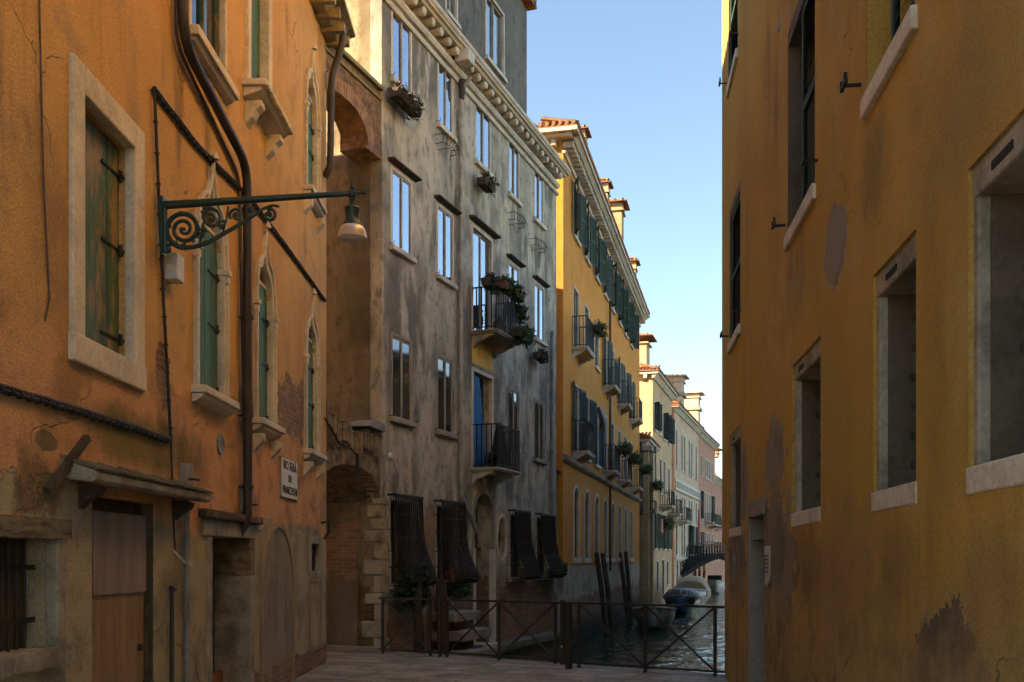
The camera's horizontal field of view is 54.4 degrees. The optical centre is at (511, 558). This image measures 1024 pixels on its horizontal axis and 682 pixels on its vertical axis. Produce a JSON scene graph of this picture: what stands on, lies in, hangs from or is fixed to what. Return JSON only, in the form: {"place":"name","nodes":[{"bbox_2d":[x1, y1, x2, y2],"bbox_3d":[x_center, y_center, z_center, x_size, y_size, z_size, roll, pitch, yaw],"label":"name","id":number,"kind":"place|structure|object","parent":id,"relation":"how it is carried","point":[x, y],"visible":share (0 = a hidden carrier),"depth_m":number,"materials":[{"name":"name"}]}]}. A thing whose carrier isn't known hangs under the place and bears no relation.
{"place":"outdoors","nodes":[
{"label":"outdoors","id":0,"kind":"place"},
{"bbox_2d":[484,422,511,469],"bbox_3d":[-0.345,-2.516,22.592,0.545,1.183,1.327,0,0,20],"label":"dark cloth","id":1,"kind":"object","parent":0,"point":[493,454],"visible":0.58,"depth_m":22.44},
{"bbox_2d":[292,651,727,681],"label":"pavement","id":2,"kind":"structure","parent":0,"point":[355,667],"depth_m":14.83,"materials":[{"name":"stone"}]},
{"bbox_2d":[0,0,355,681],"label":"orange house","id":3,"kind":"structure","parent":2,"relation":"on","point":[160,414],"depth_m":8.70,"materials":[{"name":"paint"}]},
{"bbox_2d":[0,514,77,678],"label":"window frame","id":4,"kind":"structure","parent":3,"relation":"in","point":[14,530],"depth_m":6.56,"materials":[{"name":"stone"}]},
{"bbox_2d":[68,53,146,391],"bbox_3d":[-3.125,-2.450,7.588,0.183,2.140,1.357,0,0,0],"label":"window","id":5,"kind":"structure","parent":3,"relation":"in","point":[94,338],"depth_m":7.68,"materials":[{"name":"stone"}]},
{"bbox_2d":[92,498,153,681],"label":"door","id":6,"kind":"structure","parent":3,"relation":"in","point":[122,532],"depth_m":8.02,"materials":[{"name":"brown wood"}]},
{"bbox_2d":[189,0,238,104],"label":"window","id":7,"kind":"structure","parent":3,"relation":"in","point":[207,18],"depth_m":10.27,"materials":[{"name":"beige wood"}]},
{"bbox_2d":[191,151,239,417],"bbox_3d":[-3.068,-2.817,10.096,0.300,2.626,1.162,0,0,0],"label":"gothic window","id":8,"kind":"structure","parent":3,"relation":"in","point":[210,388],"depth_m":10.23,"materials":[{"name":"wood"}]},
{"bbox_2d":[198,508,262,681],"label":"door","id":9,"kind":"structure","parent":3,"relation":"in","point":[229,599],"depth_m":11.57,"materials":[{"name":"stone"}]},
{"bbox_2d":[160,182,366,256],"bbox_3d":[-2.142,-2.938,8.600,1.776,0.635,0.252,0,0,0],"label":"wall lamp","id":10,"kind":"object","parent":3,"relation":"attached to","point":[351,229],"visible":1,"depth_m":8.58,"materials":[{"name":"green metal"}]},
{"bbox_2d":[242,0,293,160],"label":"window","id":11,"kind":"structure","parent":3,"relation":"in","point":[262,105],"depth_m":12.09,"materials":[{"name":"stone"}]},
{"bbox_2d":[252,221,285,458],"bbox_3d":[-3.057,-2.698,12.244,0.300,2.905,1.076,0,0,0],"label":"gothic window","id":12,"kind":"structure","parent":3,"relation":"in","point":[265,322],"depth_m":12.38,"materials":[{"name":"stone"}]},
{"bbox_2d":[279,456,297,500],"bbox_3d":[-3.041,-1.080,13.560,0.038,0.532,0.990,0,0,0],"label":"street sign","id":13,"kind":"object","parent":3,"relation":"attached to","point":[288,478],"visible":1,"depth_m":13.47,"materials":[{"name":"white ceramic"}]},
{"bbox_2d":[308,536,321,577],"bbox_3d":[-3.064,-0.015,15.339,0.100,0.630,0.892,0,0,0],"label":"window frame","id":14,"kind":"structure","parent":3,"relation":"in","point":[312,541],"depth_m":15.47,"materials":[{"name":"stone"}]},
{"bbox_2d":[303,288,326,480],"bbox_3d":[-3.045,-2.633,15.046,0.300,2.895,1.103,0,0,0],"label":"gothic window","id":15,"kind":"structure","parent":3,"relation":"in","point":[312,454],"depth_m":15.27,"materials":[{"name":"stone"}]},
{"bbox_2d":[303,43,326,233],"bbox_3d":[-3.045,-6.408,15.046,0.300,2.745,1.103,0,0,0],"label":"gothic window","id":16,"kind":"structure","parent":3,"relation":"in","point":[312,129],"depth_m":15.23,"materials":[{"name":"stone"}]},
{"bbox_2d":[324,35,383,163],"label":"brick arch","id":17,"kind":"structure","parent":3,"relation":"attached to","point":[358,89],"depth_m":17.45,"materials":[{"name":"brick"}]},
{"bbox_2d":[326,0,570,661],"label":"grey house","id":18,"kind":"structure","parent":2,"relation":"on","point":[416,341],"depth_m":20.65,"materials":[{"name":"paint"}]},
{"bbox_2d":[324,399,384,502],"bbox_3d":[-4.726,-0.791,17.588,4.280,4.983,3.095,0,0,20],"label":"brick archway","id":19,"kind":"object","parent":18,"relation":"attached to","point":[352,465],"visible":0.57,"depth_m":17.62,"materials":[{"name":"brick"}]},
{"bbox_2d":[389,331,416,427],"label":"window","id":20,"kind":"structure","parent":18,"relation":"in","point":[401,348],"depth_m":18.78,"materials":[{"name":"black"}]},
{"bbox_2d":[390,10,417,99],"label":"window","id":21,"kind":"structure","parent":18,"relation":"in","point":[401,38],"depth_m":18.77,"materials":[{"name":"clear glass"}]},
{"bbox_2d":[388,156,421,263],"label":"window","id":22,"kind":"structure","parent":18,"relation":"in","point":[401,188],"depth_m":18.77,"materials":[{"name":"clear glass"}]},
{"bbox_2d":[387,80,424,120],"bbox_3d":[-1.936,-8.451,18.473,0.424,0.556,1.059,0,0,20],"label":"flower box","id":23,"kind":"object","parent":18,"relation":"attached to","point":[405,102],"visible":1,"depth_m":18.34,"materials":[{"name":"green plant"}]},
{"bbox_2d":[387,493,436,588],"bbox_3d":[-1.934,-0.313,18.761,0.666,1.766,1.232,0,0,20],"label":"window","id":24,"kind":"structure","parent":18,"relation":"in","point":[399,529],"depth_m":18.72,"materials":[{"name":"metal"}]},
{"bbox_2d":[392,561,433,612],"bbox_3d":[-1.827,0.556,18.756,0.619,1.031,1.385,0,0,20],"label":"trailing plant","id":25,"kind":"object","parent":18,"relation":"attached to","point":[406,593],"visible":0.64,"depth_m":18.34,"materials":[{"name":"green plant"}]},
{"bbox_2d":[435,352,458,438],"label":"window","id":26,"kind":"structure","parent":18,"relation":"in","point":[444,365],"depth_m":20.65,"materials":[{"name":"black"}]},
{"bbox_2d":[436,62,458,142],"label":"window","id":27,"kind":"structure","parent":18,"relation":"in","point":[445,84],"depth_m":20.68,"materials":[{"name":"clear glass"}]},
{"bbox_2d":[434,194,461,289],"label":"window","id":28,"kind":"structure","parent":18,"relation":"in","point":[444,272],"depth_m":20.65,"materials":[{"name":"clear glass"}]},
{"bbox_2d":[444,0,460,29],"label":"window","id":29,"kind":"structure","parent":18,"relation":"in","point":[449,4],"depth_m":23.38,"materials":[{"name":"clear glass"}]},
{"bbox_2d":[434,499,478,585],"bbox_3d":[-1.217,-0.313,20.702,0.666,1.766,1.304,0,0,20],"label":"window","id":30,"kind":"structure","parent":18,"relation":"in","point":[444,526],"depth_m":20.67,"materials":[{"name":"metal"}]},
{"bbox_2d":[445,570,473,601],"bbox_3d":[-1.081,0.576,20.689,0.456,0.672,1.278,0,0,20],"label":"flower box","id":31,"kind":"object","parent":18,"relation":"on","point":[459,592],"visible":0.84,"depth_m":20.52,"materials":[{"name":"ceramic"}]},
{"bbox_2d":[474,375,485,466],"bbox_3d":[-0.742,-3.072,22.584,0.113,2.120,0.857,0,0,20],"label":"blue sheet","id":32,"kind":"object","parent":18,"relation":"hanging from","point":[478,417],"visible":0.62,"depth_m":22.56,"materials":[{"name":"fabric"}]},
{"bbox_2d":[470,362,494,466],"bbox_3d":[-0.769,-3.167,22.646,0.300,2.308,1.391,0,0,20],"label":"balcony door","id":33,"kind":"structure","parent":18,"relation":"in","point":[475,368],"depth_m":22.83,"materials":[{"name":"stone"}]},
{"bbox_2d":[474,104,495,178],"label":"window","id":34,"kind":"structure","parent":18,"relation":"in","point":[482,159],"depth_m":22.63,"materials":[{"name":"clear glass"}]},
{"bbox_2d":[469,215,500,329],"bbox_3d":[-0.647,-6.299,22.618,0.270,2.521,1.581,0,0,20],"label":"window","id":35,"kind":"structure","parent":18,"relation":"in","point":[481,248],"depth_m":22.59,"materials":[{"name":"clear glass"}]},
{"bbox_2d":[476,170,498,197],"bbox_3d":[-0.519,-8.384,22.287,0.419,0.517,0.658,0,0,20],"label":"flower box","id":36,"kind":"object","parent":18,"relation":"attached to","point":[485,184],"visible":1,"depth_m":22.14,"materials":[{"name":"green plant"}]},
{"bbox_2d":[480,272,502,296],"bbox_3d":[-0.401,-6.048,21.943,0.420,0.515,0.662,0,0,20],"label":"flower box","id":37,"kind":"object","parent":18,"relation":"attached to","point":[489,280],"visible":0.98,"depth_m":21.73,"materials":[{"name":"green plant"}]},
{"bbox_2d":[484,0,507,83],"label":"window","id":38,"kind":"structure","parent":18,"relation":"in","point":[494,55],"depth_m":26.05,"materials":[{"name":"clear glass"}]},
{"bbox_2d":[496,514,508,562],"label":"oval window","id":39,"kind":"structure","parent":18,"relation":"in","point":[502,516],"depth_m":23.96,"materials":[{"name":"stone"}]},
{"bbox_2d":[496,274,527,305],"bbox_3d":[0.024,-6.064,22.467,0.441,0.522,1.347,0,0,20],"label":"flower box","id":40,"kind":"object","parent":18,"relation":"attached to","point":[510,287],"visible":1,"depth_m":22.27,"materials":[{"name":"ceramic"}]},
{"bbox_2d":[507,142,523,207],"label":"window","id":41,"kind":"structure","parent":18,"relation":"in","point":[513,191],"depth_m":24.54,"materials":[{"name":"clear glass"}]},
{"bbox_2d":[507,385,523,457],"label":"window","id":42,"kind":"structure","parent":18,"relation":"in","point":[513,395],"depth_m":24.53,"materials":[{"name":"black"}]},
{"bbox_2d":[506,254,525,325],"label":"window","id":43,"kind":"structure","parent":18,"relation":"in","point":[514,271],"depth_m":24.53,"materials":[{"name":"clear glass"}]},
{"bbox_2d":[504,301,531,324],"bbox_3d":[0.113,-5.740,23.312,0.643,0.608,0.820,0,0,20],"label":"flower box","id":44,"kind":"object","parent":18,"relation":"attached to","point":[523,312],"visible":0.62,"depth_m":23.25,"materials":[{"name":"green plant"}]},
{"bbox_2d":[511,322,536,350],"bbox_3d":[0.305,-5.125,22.979,0.522,0.595,0.922,0,0,20],"label":"flower box","id":45,"kind":"object","parent":18,"relation":"attached to","point":[522,334],"visible":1,"depth_m":22.73,"materials":[{"name":"green plant"}]},
{"bbox_2d":[508,509,542,581],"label":"window","id":46,"kind":"structure","parent":18,"relation":"in","point":[520,534],"depth_m":24.61,"materials":[{"name":"metal"}]},
{"bbox_2d":[532,348,548,364],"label":"flower box","id":47,"kind":"object","parent":18,"relation":"attached to","point":[540,355],"visible":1,"depth_m":25.69,"materials":[{"name":"green plant"}]},
{"bbox_2d":[533,171,547,230],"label":"window","id":48,"kind":"structure","parent":18,"relation":"in","point":[538,218],"depth_m":26.34,"materials":[{"name":"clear glass"}]},
{"bbox_2d":[533,398,548,464],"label":"window","id":49,"kind":"structure","parent":18,"relation":"in","point":[539,406],"depth_m":26.41,"materials":[{"name":"black"}]},
{"bbox_2d":[533,275,550,346],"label":"window","id":50,"kind":"structure","parent":18,"relation":"in","point":[539,292],"depth_m":26.41,"materials":[{"name":"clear glass"}]},
{"bbox_2d":[535,513,565,579],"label":"window","id":51,"kind":"structure","parent":18,"relation":"in","point":[546,543],"depth_m":26.56,"materials":[{"name":"metal"}]},
{"bbox_2d":[386,652,724,677],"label":"quay kerb","id":52,"kind":"structure","parent":2,"relation":"on","point":[575,665],"depth_m":15.71,"materials":[{"name":"grey stone"}]},
{"bbox_2d":[379,597,559,663],"bbox_3d":[-0.794,1.198,16.838,3.658,1.005,0.044,0,0,31],"label":"canal railing","id":53,"kind":"object","parent":52,"relation":"on","point":[498,653],"visible":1,"depth_m":16.91,"materials":[{"name":"brown metal"}]},
{"bbox_2d":[560,600,565,664],"bbox_3d":[0.807,1.184,15.848,0.078,1.032,0.082,0,0,35],"label":"gate post","id":54,"kind":"object","parent":52,"relation":"on","point":[562,632],"visible":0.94,"depth_m":15.82,"materials":[{"name":"brown metal"}]},
{"bbox_2d":[565,602,572,668],"bbox_3d":[0.874,1.184,15.300,0.092,1.032,0.092,0,0,35],"label":"gate post","id":55,"kind":"object","parent":2,"relation":"on","point":[568,635],"visible":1,"depth_m":15.27,"materials":[{"name":"brown metal"}]},
{"bbox_2d":[572,602,724,676],"bbox_3d":[1.950,1.188,14.838,2.550,1.025,0.044,0,0,33],"label":"canal railing","id":56,"kind":"object","parent":2,"relation":"on","point":[644,664],"visible":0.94,"depth_m":14.80,"materials":[{"name":"brown metal"}]},
{"bbox_2d":[719,0,1023,681],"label":"ochre house","id":57,"kind":"structure","parent":2,"relation":"on","point":[872,334],"depth_m":5.89,"materials":[{"name":"yellow paint"}]},
{"bbox_2d":[729,426,740,537],"bbox_3d":[3.152,-0.995,12.791,0.558,1.430,1.448,0,0,6],"label":"window frame","id":58,"kind":"structure","parent":57,"relation":"in","point":[735,531],"depth_m":13.45,"materials":[{"name":"stone"}]},
{"bbox_2d":[748,496,764,681],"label":"door","id":59,"kind":"structure","parent":57,"relation":"in","point":[756,508],"depth_m":11.37,"materials":[{"name":"grey stone"}]},
{"bbox_2d":[765,546,770,586],"bbox_3d":[2.558,0.080,10.016,0.033,0.410,0.376,0,0,6],"label":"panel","id":60,"kind":"object","parent":57,"relation":"attached to","point":[767,562],"visible":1,"depth_m":10.00,"materials":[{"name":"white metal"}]},
{"bbox_2d":[791,338,820,526],"bbox_3d":[2.616,-0.990,7.878,0.558,1.440,1.440,0,0,6],"label":"window frame","id":61,"kind":"structure","parent":57,"relation":"in","point":[808,370],"depth_m":8.53,"materials":[{"name":"stone"}]},
{"bbox_2d":[871,233,916,511],"bbox_3d":[2.336,-0.990,5.309,0.558,1.440,1.076,0,0,6],"label":"window frame","id":62,"kind":"structure","parent":57,"relation":"in","point":[896,282],"depth_m":5.78,"materials":[{"name":"stone"}]},
{"bbox_2d":[966,114,1023,494],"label":"window frame","id":63,"kind":"structure","parent":57,"relation":"in","point":[998,179],"depth_m":4.17,"materials":[{"name":"stone"}]},
{"bbox_2d":[527,0,721,478],"label":"sky","id":64,"kind":"structure","parent":0,"point":[642,76],"materials":[{"name":"blue"}]},
{"bbox_2d":[549,590,724,673],"bbox_3d":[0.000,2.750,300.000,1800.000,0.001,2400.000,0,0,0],"label":"canal water","id":65,"kind":"structure","parent":0,"point":[697,638],"depth_m":31.79,"materials":[{"name":"grey liquid"}]},
{"bbox_2d":[412,581,424,652],"bbox_3d":[-1.729,1.969,18.572,0.221,3.168,0.335,0,0,18],"label":"mooring pole","id":66,"kind":"object","parent":65,"relation":"in","point":[418,627],"visible":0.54,"depth_m":18.46,"materials":[{"name":"wood"}]},
{"bbox_2d":[436,579,446,654],"bbox_3d":[-1.286,1.970,18.575,0.265,3.169,0.327,0,0,0],"label":"mooring pole","id":67,"kind":"object","parent":65,"relation":"in","point":[440,588],"visible":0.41,"depth_m":18.44,"materials":[{"name":"wood"}]},
{"bbox_2d":[432,609,496,657],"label":"stone steps","id":68,"kind":"structure","parent":65,"relation":"on","point":[459,627],"depth_m":20.14,"materials":[{"name":"stone"}]},
{"bbox_2d":[556,468,562,628],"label":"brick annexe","id":69,"kind":"structure","parent":65,"relation":"on","point":[559,597],"depth_m":29.50,"materials":[{"name":"brick"}]},
{"bbox_2d":[534,116,649,644],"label":"yellow orange house","id":70,"kind":"structure","parent":65,"relation":"on","point":[599,487],"depth_m":35.45,"materials":[{"name":"paint"}]},
{"bbox_2d":[573,284,578,346],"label":"window","id":71,"kind":"structure","parent":70,"relation":"in","point":[575,292],"depth_m":32.56,"materials":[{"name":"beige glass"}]},
{"bbox_2d":[573,484,580,562],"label":"arched window","id":72,"kind":"structure","parent":70,"relation":"in","point":[575,560],"depth_m":32.73,"materials":[{"name":"stone"}]},
{"bbox_2d":[573,380,584,450],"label":"window","id":73,"kind":"structure","parent":70,"relation":"in","point":[578,394],"depth_m":32.82,"materials":[{"name":"green glass"}]},
{"bbox_2d":[573,176,586,247],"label":"window","id":74,"kind":"structure","parent":70,"relation":"in","point":[579,200],"depth_m":32.81,"materials":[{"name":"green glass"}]},
{"bbox_2d":[584,489,591,562],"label":"arched window","id":75,"kind":"structure","parent":70,"relation":"in","point":[587,559],"depth_m":35.05,"materials":[{"name":"stone"}]},
{"bbox_2d":[585,392,595,462],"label":"window","id":76,"kind":"structure","parent":70,"relation":"in","point":[590,405],"depth_m":35.14,"materials":[{"name":"green glass"}]},
{"bbox_2d":[584,202,596,267],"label":"window","id":77,"kind":"structure","parent":70,"relation":"in","point":[593,222],"depth_m":35.14,"materials":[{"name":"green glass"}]},
{"bbox_2d":[594,493,600,561],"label":"arched window","id":78,"kind":"structure","parent":70,"relation":"in","point":[596,496],"depth_m":37.41,"materials":[{"name":"stone"}]},
{"bbox_2d":[594,319,600,373],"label":"window","id":79,"kind":"structure","parent":70,"relation":"in","point":[596,342],"depth_m":37.29,"materials":[{"name":"grey glass"}]},
{"bbox_2d":[594,403,603,468],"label":"window","id":80,"kind":"structure","parent":70,"relation":"in","point":[599,463],"depth_m":37.44,"materials":[{"name":"green glass"}]},
{"bbox_2d":[594,225,605,285],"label":"window","id":81,"kind":"structure","parent":70,"relation":"in","point":[600,272],"depth_m":37.43,"materials":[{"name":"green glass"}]},
{"bbox_2d":[593,319,610,339],"bbox_3d":[2.946,-7.589,33.091,0.672,0.644,0.824,0,0,13],"label":"flower box","id":82,"kind":"object","parent":70,"relation":"attached to","point":[598,329],"visible":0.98,"depth_m":32.88,"materials":[{"name":"green plant"}]},
{"bbox_2d":[603,497,608,561],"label":"arched window","id":83,"kind":"structure","parent":70,"relation":"in","point":[605,505],"depth_m":39.68,"materials":[{"name":"stone"}]},
{"bbox_2d":[603,333,612,384],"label":"window","id":84,"kind":"structure","parent":70,"relation":"in","point":[610,345],"depth_m":39.78,"materials":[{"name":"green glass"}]},
{"bbox_2d":[603,245,612,301],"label":"window","id":85,"kind":"structure","parent":70,"relation":"in","point":[610,261],"depth_m":39.87,"materials":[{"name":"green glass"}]},
{"bbox_2d":[611,501,615,561],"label":"arched window","id":86,"kind":"structure","parent":70,"relation":"in","point":[613,559],"depth_m":41.95,"materials":[{"name":"stone"}]},
{"bbox_2d":[611,263,621,315],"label":"window","id":87,"kind":"structure","parent":70,"relation":"in","point":[618,278],"depth_m":42.08,"materials":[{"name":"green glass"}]},
{"bbox_2d":[618,504,622,561],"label":"arched window","id":88,"kind":"structure","parent":70,"relation":"in","point":[619,506],"depth_m":44.33,"materials":[{"name":"stone"}]},
{"bbox_2d":[618,356,624,402],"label":"window","id":89,"kind":"structure","parent":70,"relation":"in","point":[622,367],"depth_m":44.36,"materials":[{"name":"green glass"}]},
{"bbox_2d":[618,279,628,327],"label":"window","id":90,"kind":"structure","parent":70,"relation":"in","point":[623,319],"depth_m":44.47,"materials":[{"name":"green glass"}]},
{"bbox_2d":[617,440,635,458],"bbox_3d":[4.507,-4.333,39.712,0.834,0.706,1.094,0,0,13],"label":"plant","id":91,"kind":"object","parent":70,"relation":"attached to","point":[624,449],"visible":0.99,"depth_m":39.42,"materials":[{"name":"green plant"}]},
{"bbox_2d":[624,301,633,339],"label":"window","id":92,"kind":"structure","parent":70,"relation":"in","point":[628,332],"depth_m":46.77,"materials":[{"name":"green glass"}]},
{"bbox_2d":[629,509,633,561],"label":"arched window","id":93,"kind":"structure","parent":70,"relation":"in","point":[631,558],"depth_m":48.96,"materials":[{"name":"stone"}]},
{"bbox_2d":[630,306,638,349],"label":"window","id":94,"kind":"structure","parent":70,"relation":"in","point":[635,341],"depth_m":49.12,"materials":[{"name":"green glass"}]},
{"bbox_2d":[626,449,644,466],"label":"plant","id":95,"kind":"object","parent":70,"relation":"attached to","point":[636,458],"visible":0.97,"depth_m":43.20,"materials":[{"name":"green plant"}]},
{"bbox_2d":[595,552,608,633],"bbox_3d":[3.315,1.661,36.221,0.652,3.784,0.209,0,0,-17],"label":"mooring pole","id":96,"kind":"object","parent":65,"relation":"in","point":[601,592],"visible":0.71,"depth_m":36.13,"materials":[{"name":"wood"}]},
{"bbox_2d":[600,553,615,636],"bbox_3d":[3.429,1.680,35.012,0.657,3.746,0.209,0,0,-17],"label":"mooring pole","id":97,"kind":"object","parent":65,"relation":"in","point":[608,595],"visible":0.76,"depth_m":34.92,"materials":[{"name":"wood"}]},
{"bbox_2d":[619,552,629,620],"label":"mooring pole","id":98,"kind":"object","parent":65,"relation":"in","point":[624,588],"visible":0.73,"depth_m":43.69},
{"bbox_2d":[624,551,633,620],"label":"mooring pole","id":99,"kind":"object","parent":65,"relation":"in","point":[628,582],"visible":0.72,"depth_m":43.69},
{"bbox_2d":[640,432,660,606],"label":"ochre annexe","id":100,"kind":"structure","parent":65,"relation":"on","point":[650,447],"depth_m":52.95,"materials":[{"name":"paint"}]},
{"bbox_2d":[632,606,676,628],"bbox_3d":[5.792,2.351,40.508,1.819,1.097,5.253,0,0,8],"label":"boat","id":101,"kind":"object","parent":65,"relation":"on","point":[666,615],"visible":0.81,"depth_m":38.59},
{"bbox_2d":[640,333,682,603],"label":"cream house","id":102,"kind":"structure","parent":65,"relation":"on","point":[659,393],"depth_m":60.77,"materials":[{"name":"paint"}]},
{"bbox_2d":[654,512,659,549],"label":"window","id":103,"kind":"structure","parent":102,"relation":"in","point":[656,515],"depth_m":59.36,"materials":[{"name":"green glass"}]},
{"bbox_2d":[654,401,661,432],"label":"window","id":104,"kind":"structure","parent":102,"relation":"in","point":[657,406],"depth_m":58.59,"materials":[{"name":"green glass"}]},
{"bbox_2d":[663,412,671,441],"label":"window shutters","id":105,"kind":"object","parent":102,"relation":"in","point":[667,431],"depth_m":62.38,"materials":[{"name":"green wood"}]},
{"bbox_2d":[663,588,701,612],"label":"boat","id":106,"kind":"object","parent":65,"relation":"on","point":[683,596],"visible":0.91,"depth_m":49.88,"materials":[{"name":"blue fabric"}]},
{"bbox_2d":[665,373,704,587],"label":"pale palazzo","id":107,"kind":"structure","parent":65,"relation":"on","point":[686,411],"depth_m":73.90,"materials":[{"name":"paint"}]},
{"bbox_2d":[675,576,710,604],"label":"boat","id":108,"kind":"object","parent":65,"relation":"on","point":[699,584],"visible":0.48,"depth_m":58.20,"materials":[{"name":"plastic"}]},
{"bbox_2d":[679,542,724,578],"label":"iron bridge","id":109,"kind":"structure","parent":65,"relation":"on","point":[692,563],"depth_m":72.35,"materials":[{"name":"black metal"}]},
{"bbox_2d":[699,427,721,580],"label":"pink house","id":110,"kind":"structure","parent":65,"relation":"on","point":[709,453],"depth_m":86.05,"materials":[{"name":"paint"}]},
{"bbox_2d":[707,575,724,593],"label":"boat","id":111,"kind":"object","parent":65,"relation":"on","point":[716,583],"visible":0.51,"depth_m":77.95,"materials":[{"name":"white plastic"}]},
{"bbox_2d":[715,473,724,580],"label":"orange roofed house","id":112,"kind":"structure","parent":65,"relation":"on","point":[719,566],"depth_m":101.24,"materials":[{"name":"pink paint"}]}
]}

